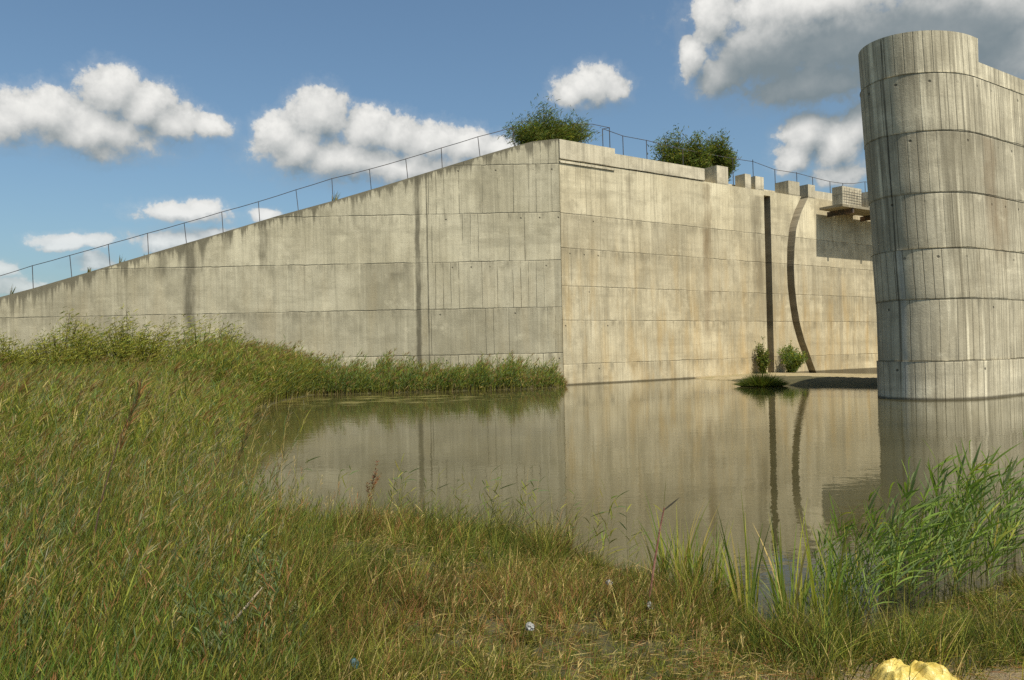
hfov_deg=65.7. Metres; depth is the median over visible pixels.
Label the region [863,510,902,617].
reed plant
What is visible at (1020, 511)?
reed plant
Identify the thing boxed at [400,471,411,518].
reed plant
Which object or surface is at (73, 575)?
leafy weed
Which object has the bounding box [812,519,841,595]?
reed plant
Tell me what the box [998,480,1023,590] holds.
reed plant
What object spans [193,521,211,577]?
wormwood plant
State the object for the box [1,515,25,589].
leafy weed
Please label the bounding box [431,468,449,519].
reed plant
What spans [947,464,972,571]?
reed plant
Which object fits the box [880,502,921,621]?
reed plant
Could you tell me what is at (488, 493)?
reed plant
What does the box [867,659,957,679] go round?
plastic bag
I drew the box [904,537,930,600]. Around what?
reed plant
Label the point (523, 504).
reed plant
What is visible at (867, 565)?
reed plant
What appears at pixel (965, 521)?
reed plant
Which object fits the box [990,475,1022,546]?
reed plant
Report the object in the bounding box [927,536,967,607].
reed plant
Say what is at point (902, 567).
reed plant
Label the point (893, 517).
reed plant
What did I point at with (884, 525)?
reed plant
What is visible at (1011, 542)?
reed plant
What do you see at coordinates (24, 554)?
leafy weed
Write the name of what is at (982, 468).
reed plant
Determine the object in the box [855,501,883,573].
reed plant
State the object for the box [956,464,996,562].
reed plant
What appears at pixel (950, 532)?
reed plant
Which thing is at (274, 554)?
wormwood plant
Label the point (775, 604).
cattail clump
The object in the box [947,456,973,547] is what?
reed plant
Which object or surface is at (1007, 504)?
reed plant
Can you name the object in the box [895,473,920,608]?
reed plant
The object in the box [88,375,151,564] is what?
dry stalk
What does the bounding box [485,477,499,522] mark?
reed plant
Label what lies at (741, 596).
cattail clump
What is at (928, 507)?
reed plant
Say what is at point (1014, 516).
reed plant
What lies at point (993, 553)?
reed plant
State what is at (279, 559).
wormwood plant
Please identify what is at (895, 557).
reed plant
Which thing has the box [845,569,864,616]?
reed plant
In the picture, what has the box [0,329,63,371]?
willow shrub
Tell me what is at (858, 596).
cattail clump
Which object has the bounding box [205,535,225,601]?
wormwood plant
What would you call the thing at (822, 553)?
reed plant
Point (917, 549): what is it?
reed plant
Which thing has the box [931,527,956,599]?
reed plant
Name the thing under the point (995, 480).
reed plant
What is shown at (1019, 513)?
reed plant
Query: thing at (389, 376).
reed belt
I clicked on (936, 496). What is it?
reed plant
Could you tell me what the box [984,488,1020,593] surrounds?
reed plant
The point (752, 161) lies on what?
railing
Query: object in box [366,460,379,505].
red dock
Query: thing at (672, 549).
cattail clump
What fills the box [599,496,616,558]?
reed plant
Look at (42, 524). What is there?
leafy weed
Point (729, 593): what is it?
cattail clump
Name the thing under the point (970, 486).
reed plant
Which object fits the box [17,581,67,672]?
leafy weed
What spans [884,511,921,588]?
reed plant
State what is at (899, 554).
reed plant
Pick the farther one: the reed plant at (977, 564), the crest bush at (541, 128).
the crest bush at (541, 128)
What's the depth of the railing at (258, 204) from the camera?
43.94 m
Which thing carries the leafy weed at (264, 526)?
on the ground at (839, 379)
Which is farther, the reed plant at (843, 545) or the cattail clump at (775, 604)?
the reed plant at (843, 545)
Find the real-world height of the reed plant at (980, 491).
1.262 m
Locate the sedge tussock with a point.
(758, 380)
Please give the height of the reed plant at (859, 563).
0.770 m
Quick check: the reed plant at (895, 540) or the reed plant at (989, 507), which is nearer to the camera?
the reed plant at (895, 540)
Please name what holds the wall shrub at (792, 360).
on the ground at (839, 379)
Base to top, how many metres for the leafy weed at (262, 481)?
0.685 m
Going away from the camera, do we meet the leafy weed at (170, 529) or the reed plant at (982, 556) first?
the leafy weed at (170, 529)
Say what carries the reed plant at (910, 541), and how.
on the ground at (839, 379)
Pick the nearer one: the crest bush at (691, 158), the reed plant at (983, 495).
the reed plant at (983, 495)
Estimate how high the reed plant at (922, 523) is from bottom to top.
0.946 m
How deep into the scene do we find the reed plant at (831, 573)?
5.68 m
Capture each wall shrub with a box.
[754,336,772,373]
[776,340,808,372]
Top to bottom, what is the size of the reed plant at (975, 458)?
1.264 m
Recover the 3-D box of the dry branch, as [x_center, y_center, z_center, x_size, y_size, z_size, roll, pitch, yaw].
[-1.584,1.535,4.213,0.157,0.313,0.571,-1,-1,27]
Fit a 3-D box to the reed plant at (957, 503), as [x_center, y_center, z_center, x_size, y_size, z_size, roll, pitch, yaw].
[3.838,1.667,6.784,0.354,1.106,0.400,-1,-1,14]
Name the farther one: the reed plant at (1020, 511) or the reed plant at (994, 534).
the reed plant at (1020, 511)
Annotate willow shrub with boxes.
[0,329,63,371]
[19,306,115,371]
[88,304,189,375]
[152,312,265,365]
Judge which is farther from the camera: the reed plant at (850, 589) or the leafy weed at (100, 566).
the reed plant at (850, 589)
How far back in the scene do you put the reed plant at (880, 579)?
5.32 m
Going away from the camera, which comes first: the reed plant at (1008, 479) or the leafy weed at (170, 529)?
the leafy weed at (170, 529)
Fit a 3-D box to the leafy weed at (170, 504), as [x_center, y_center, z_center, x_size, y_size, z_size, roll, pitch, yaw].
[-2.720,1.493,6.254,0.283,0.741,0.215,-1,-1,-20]
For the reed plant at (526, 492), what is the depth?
8.09 m
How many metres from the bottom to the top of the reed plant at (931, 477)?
1.308 m
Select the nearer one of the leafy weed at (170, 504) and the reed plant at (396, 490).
the leafy weed at (170, 504)
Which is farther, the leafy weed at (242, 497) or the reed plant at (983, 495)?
the leafy weed at (242, 497)
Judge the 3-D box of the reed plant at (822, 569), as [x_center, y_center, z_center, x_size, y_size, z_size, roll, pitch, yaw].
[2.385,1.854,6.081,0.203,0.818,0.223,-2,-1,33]
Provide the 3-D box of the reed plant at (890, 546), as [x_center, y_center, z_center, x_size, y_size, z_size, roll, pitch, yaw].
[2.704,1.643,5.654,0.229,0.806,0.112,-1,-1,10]
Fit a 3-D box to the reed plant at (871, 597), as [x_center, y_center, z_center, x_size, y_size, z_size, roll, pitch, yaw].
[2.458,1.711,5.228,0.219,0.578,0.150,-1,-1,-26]
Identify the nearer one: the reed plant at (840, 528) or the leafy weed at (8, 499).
the reed plant at (840, 528)
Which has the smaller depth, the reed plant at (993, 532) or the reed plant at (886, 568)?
the reed plant at (886, 568)
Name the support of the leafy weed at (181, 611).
on the ground at (839, 379)
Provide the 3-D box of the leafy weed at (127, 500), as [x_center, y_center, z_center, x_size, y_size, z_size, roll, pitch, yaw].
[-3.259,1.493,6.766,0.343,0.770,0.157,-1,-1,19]
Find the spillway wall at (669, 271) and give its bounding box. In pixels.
[558,139,877,384]
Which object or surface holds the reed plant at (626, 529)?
on the ground at (839, 379)
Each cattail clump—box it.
[632,523,680,582]
[639,490,708,587]
[651,517,703,581]
[669,501,731,586]
[675,518,714,594]
[679,521,712,588]
[679,521,732,600]
[707,486,773,618]
[707,539,738,607]
[708,542,760,613]
[709,576,723,605]
[750,572,793,618]
[751,526,807,619]
[753,504,824,624]
[799,500,874,622]
[808,521,855,620]
[838,556,879,625]
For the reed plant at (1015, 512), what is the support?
on the ground at (839, 379)
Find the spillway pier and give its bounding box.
[858,30,1023,399]
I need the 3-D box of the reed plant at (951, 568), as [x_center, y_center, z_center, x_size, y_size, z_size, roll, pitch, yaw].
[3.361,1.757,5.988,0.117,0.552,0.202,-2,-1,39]
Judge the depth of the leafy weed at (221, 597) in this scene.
3.65 m
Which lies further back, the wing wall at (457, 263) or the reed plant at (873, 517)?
the wing wall at (457, 263)
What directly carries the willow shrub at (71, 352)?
on the ground at (839, 379)
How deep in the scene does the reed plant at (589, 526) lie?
7.11 m
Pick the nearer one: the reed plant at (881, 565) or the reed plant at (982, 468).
the reed plant at (881, 565)
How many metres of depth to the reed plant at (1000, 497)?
7.13 m
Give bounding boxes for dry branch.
[200,587,262,657]
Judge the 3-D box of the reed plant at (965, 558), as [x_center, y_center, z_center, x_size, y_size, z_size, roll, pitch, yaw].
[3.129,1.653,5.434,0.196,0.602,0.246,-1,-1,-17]
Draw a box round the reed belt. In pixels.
[257,334,567,394]
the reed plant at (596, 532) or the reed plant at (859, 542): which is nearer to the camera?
the reed plant at (859, 542)
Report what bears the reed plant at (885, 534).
on the ground at (839, 379)
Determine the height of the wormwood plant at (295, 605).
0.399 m
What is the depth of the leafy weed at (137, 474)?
8.02 m
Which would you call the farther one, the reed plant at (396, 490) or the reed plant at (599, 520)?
the reed plant at (396, 490)
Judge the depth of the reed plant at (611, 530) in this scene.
6.85 m
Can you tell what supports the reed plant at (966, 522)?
on the ground at (839, 379)
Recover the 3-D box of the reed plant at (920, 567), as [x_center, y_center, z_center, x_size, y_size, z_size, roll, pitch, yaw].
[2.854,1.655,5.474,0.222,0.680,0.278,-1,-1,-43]
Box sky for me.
[0,0,1023,296]
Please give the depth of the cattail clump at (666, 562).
6.35 m
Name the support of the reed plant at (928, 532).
on the ground at (839, 379)
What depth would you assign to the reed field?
12.51 m
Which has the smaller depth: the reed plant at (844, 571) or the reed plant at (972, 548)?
the reed plant at (844, 571)
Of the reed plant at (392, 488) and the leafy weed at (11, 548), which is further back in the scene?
the reed plant at (392, 488)
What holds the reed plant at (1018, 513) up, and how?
on the ground at (839, 379)
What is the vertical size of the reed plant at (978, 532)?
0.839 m
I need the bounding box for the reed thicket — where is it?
[156,331,323,412]
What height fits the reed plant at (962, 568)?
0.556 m
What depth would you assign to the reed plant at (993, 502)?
6.78 m
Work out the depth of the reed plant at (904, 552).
5.27 m
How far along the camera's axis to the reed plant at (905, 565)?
6.05 m
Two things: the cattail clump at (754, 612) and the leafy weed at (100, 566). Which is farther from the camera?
the cattail clump at (754, 612)
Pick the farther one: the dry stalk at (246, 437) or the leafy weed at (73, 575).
the dry stalk at (246, 437)
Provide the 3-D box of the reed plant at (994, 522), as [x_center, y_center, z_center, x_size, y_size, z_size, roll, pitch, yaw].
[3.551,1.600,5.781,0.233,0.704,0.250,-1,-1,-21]
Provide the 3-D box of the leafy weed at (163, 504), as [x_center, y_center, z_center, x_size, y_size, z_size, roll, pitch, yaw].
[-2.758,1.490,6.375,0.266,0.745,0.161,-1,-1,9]
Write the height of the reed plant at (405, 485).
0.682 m
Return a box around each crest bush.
[497,93,600,145]
[644,123,721,168]
[703,129,740,181]
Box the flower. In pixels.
[348,657,358,668]
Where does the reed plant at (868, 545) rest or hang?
on the ground at (839, 379)
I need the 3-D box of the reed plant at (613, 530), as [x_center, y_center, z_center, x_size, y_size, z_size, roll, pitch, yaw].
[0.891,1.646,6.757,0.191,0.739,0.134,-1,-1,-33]
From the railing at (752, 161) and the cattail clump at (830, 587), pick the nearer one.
the cattail clump at (830, 587)
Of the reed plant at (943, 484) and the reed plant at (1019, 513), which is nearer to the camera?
the reed plant at (943, 484)
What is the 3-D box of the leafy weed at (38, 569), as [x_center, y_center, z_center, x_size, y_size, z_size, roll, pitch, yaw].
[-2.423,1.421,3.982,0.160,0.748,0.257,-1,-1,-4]
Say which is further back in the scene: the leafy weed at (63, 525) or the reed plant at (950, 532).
the reed plant at (950, 532)
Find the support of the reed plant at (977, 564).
in the water
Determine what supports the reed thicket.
on the ground at (839, 379)
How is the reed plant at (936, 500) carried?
on the ground at (839, 379)
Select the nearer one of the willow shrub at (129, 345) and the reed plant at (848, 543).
the reed plant at (848, 543)
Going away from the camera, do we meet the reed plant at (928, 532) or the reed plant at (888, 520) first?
the reed plant at (888, 520)
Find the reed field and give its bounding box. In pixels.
[0,352,317,495]
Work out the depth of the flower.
3.99 m
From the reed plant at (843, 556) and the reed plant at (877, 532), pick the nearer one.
the reed plant at (877, 532)
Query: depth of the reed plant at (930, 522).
5.70 m
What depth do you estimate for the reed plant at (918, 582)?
5.51 m
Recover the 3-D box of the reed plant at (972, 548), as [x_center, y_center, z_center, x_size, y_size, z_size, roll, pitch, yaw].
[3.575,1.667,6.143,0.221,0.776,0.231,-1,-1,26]
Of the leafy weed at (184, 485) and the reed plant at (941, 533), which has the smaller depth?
the reed plant at (941, 533)
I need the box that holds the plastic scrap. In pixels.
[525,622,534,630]
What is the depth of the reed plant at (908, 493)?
5.52 m
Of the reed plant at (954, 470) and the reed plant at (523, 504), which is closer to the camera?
the reed plant at (954, 470)
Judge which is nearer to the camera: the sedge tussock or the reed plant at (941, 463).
the reed plant at (941, 463)
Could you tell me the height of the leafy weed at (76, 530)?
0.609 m
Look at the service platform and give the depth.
55.91 m
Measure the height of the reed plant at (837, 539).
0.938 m
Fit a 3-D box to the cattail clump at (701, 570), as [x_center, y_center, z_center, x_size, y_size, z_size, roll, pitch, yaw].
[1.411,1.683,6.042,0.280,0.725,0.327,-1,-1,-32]
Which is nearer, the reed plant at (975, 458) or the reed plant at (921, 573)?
the reed plant at (921, 573)
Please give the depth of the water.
14.44 m
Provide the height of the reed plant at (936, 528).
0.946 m
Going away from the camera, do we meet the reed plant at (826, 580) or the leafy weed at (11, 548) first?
the leafy weed at (11, 548)
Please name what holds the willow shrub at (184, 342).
on the ground at (839, 379)
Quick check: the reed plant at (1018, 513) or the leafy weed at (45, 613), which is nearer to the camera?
the leafy weed at (45, 613)
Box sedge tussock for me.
[733,368,788,386]
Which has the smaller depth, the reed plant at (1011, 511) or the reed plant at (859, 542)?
the reed plant at (859, 542)
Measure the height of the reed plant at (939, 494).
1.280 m
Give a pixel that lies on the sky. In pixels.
(120, 120)
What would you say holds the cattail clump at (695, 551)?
on the ground at (839, 379)
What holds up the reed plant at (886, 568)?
on the ground at (839, 379)
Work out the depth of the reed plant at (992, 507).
7.03 m
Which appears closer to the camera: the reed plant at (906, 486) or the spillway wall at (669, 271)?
the reed plant at (906, 486)
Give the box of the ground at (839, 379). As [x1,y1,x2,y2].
[1,373,1023,679]
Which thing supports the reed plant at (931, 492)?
on the ground at (839, 379)
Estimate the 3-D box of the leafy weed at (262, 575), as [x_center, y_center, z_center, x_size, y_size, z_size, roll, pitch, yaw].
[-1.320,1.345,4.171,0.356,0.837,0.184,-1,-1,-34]
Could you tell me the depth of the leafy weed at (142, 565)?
4.98 m
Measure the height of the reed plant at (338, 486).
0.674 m
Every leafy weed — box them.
[0,476,17,527]
[0,507,9,567]
[1,505,53,585]
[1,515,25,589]
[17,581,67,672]
[18,533,36,573]
[18,588,81,677]
[19,500,65,560]
[20,547,52,669]
[39,489,67,559]
[58,509,90,555]
[58,544,79,595]
[84,550,112,598]
[109,471,144,521]
[130,451,143,505]
[135,544,150,592]
[150,484,184,536]
[154,480,174,530]
[162,499,182,553]
[162,555,229,677]
[172,520,196,576]
[179,471,201,509]
[187,522,204,563]
[192,580,206,634]
[200,562,244,679]
[218,601,246,660]
[224,516,287,645]
[236,472,246,525]
[249,464,267,500]
[260,500,272,556]
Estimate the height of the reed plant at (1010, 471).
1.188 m
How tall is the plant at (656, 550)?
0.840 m
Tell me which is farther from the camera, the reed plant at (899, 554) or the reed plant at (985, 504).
the reed plant at (985, 504)
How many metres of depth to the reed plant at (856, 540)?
5.74 m
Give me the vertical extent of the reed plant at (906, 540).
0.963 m
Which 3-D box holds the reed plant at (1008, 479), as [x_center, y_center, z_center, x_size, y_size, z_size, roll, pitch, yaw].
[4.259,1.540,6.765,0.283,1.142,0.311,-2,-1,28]
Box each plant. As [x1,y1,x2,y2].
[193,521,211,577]
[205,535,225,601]
[240,524,267,590]
[241,531,276,607]
[256,561,275,618]
[268,534,293,589]
[284,589,299,641]
[336,469,346,509]
[341,465,359,509]
[385,467,403,514]
[387,455,403,522]
[392,472,408,510]
[399,468,418,512]
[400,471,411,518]
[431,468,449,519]
[475,480,489,521]
[480,466,502,521]
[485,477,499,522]
[493,475,515,524]
[515,483,532,524]
[517,465,537,526]
[525,482,540,524]
[528,477,550,543]
[584,498,603,551]
[592,511,607,552]
[594,477,608,546]
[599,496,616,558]
[602,491,629,568]
[604,493,621,573]
[620,504,640,572]
[625,516,644,566]
[649,483,679,599]
[805,546,828,595]
[809,529,834,604]
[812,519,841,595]
[812,527,836,582]
[813,522,852,603]
[815,533,845,600]
[817,557,839,608]
[820,563,836,597]
[822,494,854,588]
[826,519,858,593]
[827,510,848,572]
[830,522,863,581]
[831,534,862,610]
[834,505,873,592]
[834,524,852,587]
[838,508,874,617]
[844,531,873,601]
[844,555,864,599]
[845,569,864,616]
[845,570,858,618]
[845,581,863,612]
[847,506,878,591]
[847,520,867,584]
[852,485,884,593]
[854,502,888,574]
[854,520,879,588]
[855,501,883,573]
[856,527,907,623]
[857,508,917,597]
[859,500,888,609]
[860,531,882,605]
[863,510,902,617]
[864,522,890,590]
[866,509,881,594]
[866,545,892,602]
[867,555,895,622]
[871,552,889,613]
[872,482,915,596]
[873,521,909,614]
[876,538,902,610]
[879,498,903,599]
[879,502,903,618]
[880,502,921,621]
[882,487,925,626]
[882,516,943,618]
[883,516,907,583]
[883,539,923,596]
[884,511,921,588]
[884,560,900,608]
[886,500,935,620]
[886,505,933,577]
[888,457,933,564]
[891,514,923,629]
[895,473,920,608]
[897,459,946,597]
[897,487,931,598]
[901,526,927,592]
[901,534,942,615]
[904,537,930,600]
[907,536,924,617]
[909,491,948,616]
[909,499,944,604]
[909,549,931,605]
[911,496,943,597]
[912,453,970,585]
[912,464,953,572]
[912,494,970,597]
[912,536,940,611]
[913,484,950,615]
[916,466,960,575]
[921,508,969,602]
[921,534,945,591]
[922,478,956,567]
[923,455,960,554]
[923,468,955,590]
[926,443,983,598]
[927,464,971,579]
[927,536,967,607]
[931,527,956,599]
[933,516,949,584]
[934,497,967,593]
[934,504,961,575]
[937,448,967,589]
[939,471,977,576]
[939,475,974,562]
[941,500,976,607]
[942,479,991,614]
[945,484,988,604]
[945,513,968,590]
[946,542,988,612]
[947,444,981,570]
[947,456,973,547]
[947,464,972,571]
[947,468,978,588]
[948,544,962,595]
[950,439,999,605]
[950,453,996,600]
[952,474,985,598]
[953,440,992,590]
[953,463,991,589]
[954,465,994,572]
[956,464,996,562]
[957,507,987,576]
[959,542,971,597]
[964,462,1013,584]
[967,451,1004,600]
[967,465,1005,561]
[969,442,1021,597]
[969,499,1002,581]
[970,469,1020,576]
[970,519,991,590]
[972,510,996,587]
[973,471,1006,568]
[975,454,1023,583]
[978,489,1010,584]
[978,528,987,577]
[979,513,1021,594]
[981,542,1017,599]
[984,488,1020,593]
[985,505,1017,591]
[985,530,1004,590]
[988,537,1011,594]
[989,466,1013,536]
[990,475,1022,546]
[990,480,1023,592]
[995,450,1023,555]
[996,455,1022,576]
[997,477,1023,575]
[997,482,1021,560]
[997,537,1023,578]
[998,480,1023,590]
[998,514,1023,580]
[1001,458,1023,567]
[1002,463,1023,557]
[1003,486,1023,554]
[1003,525,1023,567]
[1007,491,1023,551]
[1010,483,1023,543]
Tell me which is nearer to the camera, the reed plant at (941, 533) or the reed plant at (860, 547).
the reed plant at (941, 533)
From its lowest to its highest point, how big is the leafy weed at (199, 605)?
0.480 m
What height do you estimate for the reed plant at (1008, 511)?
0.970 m
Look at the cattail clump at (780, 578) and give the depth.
5.59 m
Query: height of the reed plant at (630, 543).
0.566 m
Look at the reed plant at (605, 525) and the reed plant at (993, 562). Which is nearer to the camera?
the reed plant at (993, 562)
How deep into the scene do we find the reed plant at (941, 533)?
5.64 m
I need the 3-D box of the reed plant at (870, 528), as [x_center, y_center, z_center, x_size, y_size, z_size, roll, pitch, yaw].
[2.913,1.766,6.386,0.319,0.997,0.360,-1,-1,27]
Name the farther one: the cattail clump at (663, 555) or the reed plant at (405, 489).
the reed plant at (405, 489)
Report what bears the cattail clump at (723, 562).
on the ground at (839, 379)
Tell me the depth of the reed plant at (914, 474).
6.14 m
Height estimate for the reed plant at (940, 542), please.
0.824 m
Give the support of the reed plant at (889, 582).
on the ground at (839, 379)
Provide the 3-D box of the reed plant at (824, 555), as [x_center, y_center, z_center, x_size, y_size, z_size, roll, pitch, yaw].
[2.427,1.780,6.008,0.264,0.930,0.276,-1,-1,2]
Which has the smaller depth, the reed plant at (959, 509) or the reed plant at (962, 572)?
the reed plant at (962, 572)
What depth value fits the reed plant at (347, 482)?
8.60 m
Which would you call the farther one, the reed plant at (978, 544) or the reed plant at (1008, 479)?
the reed plant at (1008, 479)
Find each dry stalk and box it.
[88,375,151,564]
[223,416,258,516]
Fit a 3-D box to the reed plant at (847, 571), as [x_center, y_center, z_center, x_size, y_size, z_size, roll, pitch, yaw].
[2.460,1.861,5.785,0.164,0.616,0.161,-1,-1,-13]
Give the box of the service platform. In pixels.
[819,186,869,221]
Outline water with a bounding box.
[213,378,1023,630]
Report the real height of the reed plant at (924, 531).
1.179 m
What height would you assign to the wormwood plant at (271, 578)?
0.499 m
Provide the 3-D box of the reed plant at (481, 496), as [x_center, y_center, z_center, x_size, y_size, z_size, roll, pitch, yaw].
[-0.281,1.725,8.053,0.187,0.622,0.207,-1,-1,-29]
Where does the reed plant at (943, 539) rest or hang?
on the ground at (839, 379)
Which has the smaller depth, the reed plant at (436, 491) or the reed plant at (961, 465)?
the reed plant at (961, 465)
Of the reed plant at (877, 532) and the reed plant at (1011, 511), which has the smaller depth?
the reed plant at (877, 532)
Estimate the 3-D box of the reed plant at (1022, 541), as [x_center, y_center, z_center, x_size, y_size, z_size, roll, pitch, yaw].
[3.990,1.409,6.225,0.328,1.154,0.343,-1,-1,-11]
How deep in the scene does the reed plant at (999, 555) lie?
5.55 m
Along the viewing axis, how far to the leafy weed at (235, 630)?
3.90 m
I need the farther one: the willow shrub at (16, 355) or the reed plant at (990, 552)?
the willow shrub at (16, 355)
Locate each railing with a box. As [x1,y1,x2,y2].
[0,127,514,287]
[576,124,865,192]
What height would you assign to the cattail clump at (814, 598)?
1.002 m
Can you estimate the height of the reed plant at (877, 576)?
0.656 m
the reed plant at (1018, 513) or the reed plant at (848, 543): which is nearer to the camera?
the reed plant at (848, 543)
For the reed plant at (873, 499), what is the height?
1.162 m
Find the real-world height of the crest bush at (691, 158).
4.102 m
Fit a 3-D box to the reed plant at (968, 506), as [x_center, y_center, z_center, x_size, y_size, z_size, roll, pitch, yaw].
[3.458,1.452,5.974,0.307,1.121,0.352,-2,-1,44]
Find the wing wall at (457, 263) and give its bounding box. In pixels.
[0,139,562,377]
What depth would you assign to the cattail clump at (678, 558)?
6.12 m
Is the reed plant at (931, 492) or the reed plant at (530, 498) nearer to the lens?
the reed plant at (931, 492)
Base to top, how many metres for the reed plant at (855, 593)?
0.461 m
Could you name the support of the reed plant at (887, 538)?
on the ground at (839, 379)
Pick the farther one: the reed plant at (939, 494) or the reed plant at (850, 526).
the reed plant at (939, 494)
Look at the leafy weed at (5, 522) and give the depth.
5.99 m
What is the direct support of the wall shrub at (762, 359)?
on the ground at (839, 379)
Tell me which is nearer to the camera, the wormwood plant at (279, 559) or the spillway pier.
the wormwood plant at (279, 559)
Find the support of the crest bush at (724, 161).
on the embankment
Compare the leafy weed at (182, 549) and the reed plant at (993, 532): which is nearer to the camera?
the leafy weed at (182, 549)
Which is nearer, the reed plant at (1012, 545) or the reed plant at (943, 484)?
the reed plant at (943, 484)
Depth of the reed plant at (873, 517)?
6.08 m
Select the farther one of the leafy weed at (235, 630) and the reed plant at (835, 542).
the reed plant at (835, 542)
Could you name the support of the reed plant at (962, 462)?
on the ground at (839, 379)
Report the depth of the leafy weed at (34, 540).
4.96 m
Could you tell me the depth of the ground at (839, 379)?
4.95 m
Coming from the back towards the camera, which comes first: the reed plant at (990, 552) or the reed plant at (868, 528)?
the reed plant at (990, 552)
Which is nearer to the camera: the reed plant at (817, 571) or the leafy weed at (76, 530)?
the leafy weed at (76, 530)
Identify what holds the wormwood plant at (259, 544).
on the ground at (839, 379)
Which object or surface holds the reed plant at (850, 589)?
on the ground at (839, 379)
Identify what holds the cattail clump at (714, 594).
on the ground at (839, 379)
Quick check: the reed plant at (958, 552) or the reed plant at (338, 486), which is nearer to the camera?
the reed plant at (958, 552)
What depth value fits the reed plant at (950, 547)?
5.84 m
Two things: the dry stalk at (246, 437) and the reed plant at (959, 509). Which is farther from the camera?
the dry stalk at (246, 437)
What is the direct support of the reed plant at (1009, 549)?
on the ground at (839, 379)
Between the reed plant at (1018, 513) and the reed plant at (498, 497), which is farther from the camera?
the reed plant at (498, 497)
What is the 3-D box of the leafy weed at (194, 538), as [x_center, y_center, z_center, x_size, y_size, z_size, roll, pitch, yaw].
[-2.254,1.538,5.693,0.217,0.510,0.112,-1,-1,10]
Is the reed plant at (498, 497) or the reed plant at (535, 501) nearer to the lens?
the reed plant at (535, 501)
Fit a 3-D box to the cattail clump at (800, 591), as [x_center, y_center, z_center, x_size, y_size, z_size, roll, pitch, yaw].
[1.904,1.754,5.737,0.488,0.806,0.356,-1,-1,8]
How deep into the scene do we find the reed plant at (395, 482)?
8.51 m
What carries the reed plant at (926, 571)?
on the ground at (839, 379)
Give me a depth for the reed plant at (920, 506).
5.57 m
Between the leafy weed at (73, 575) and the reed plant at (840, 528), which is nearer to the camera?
the leafy weed at (73, 575)

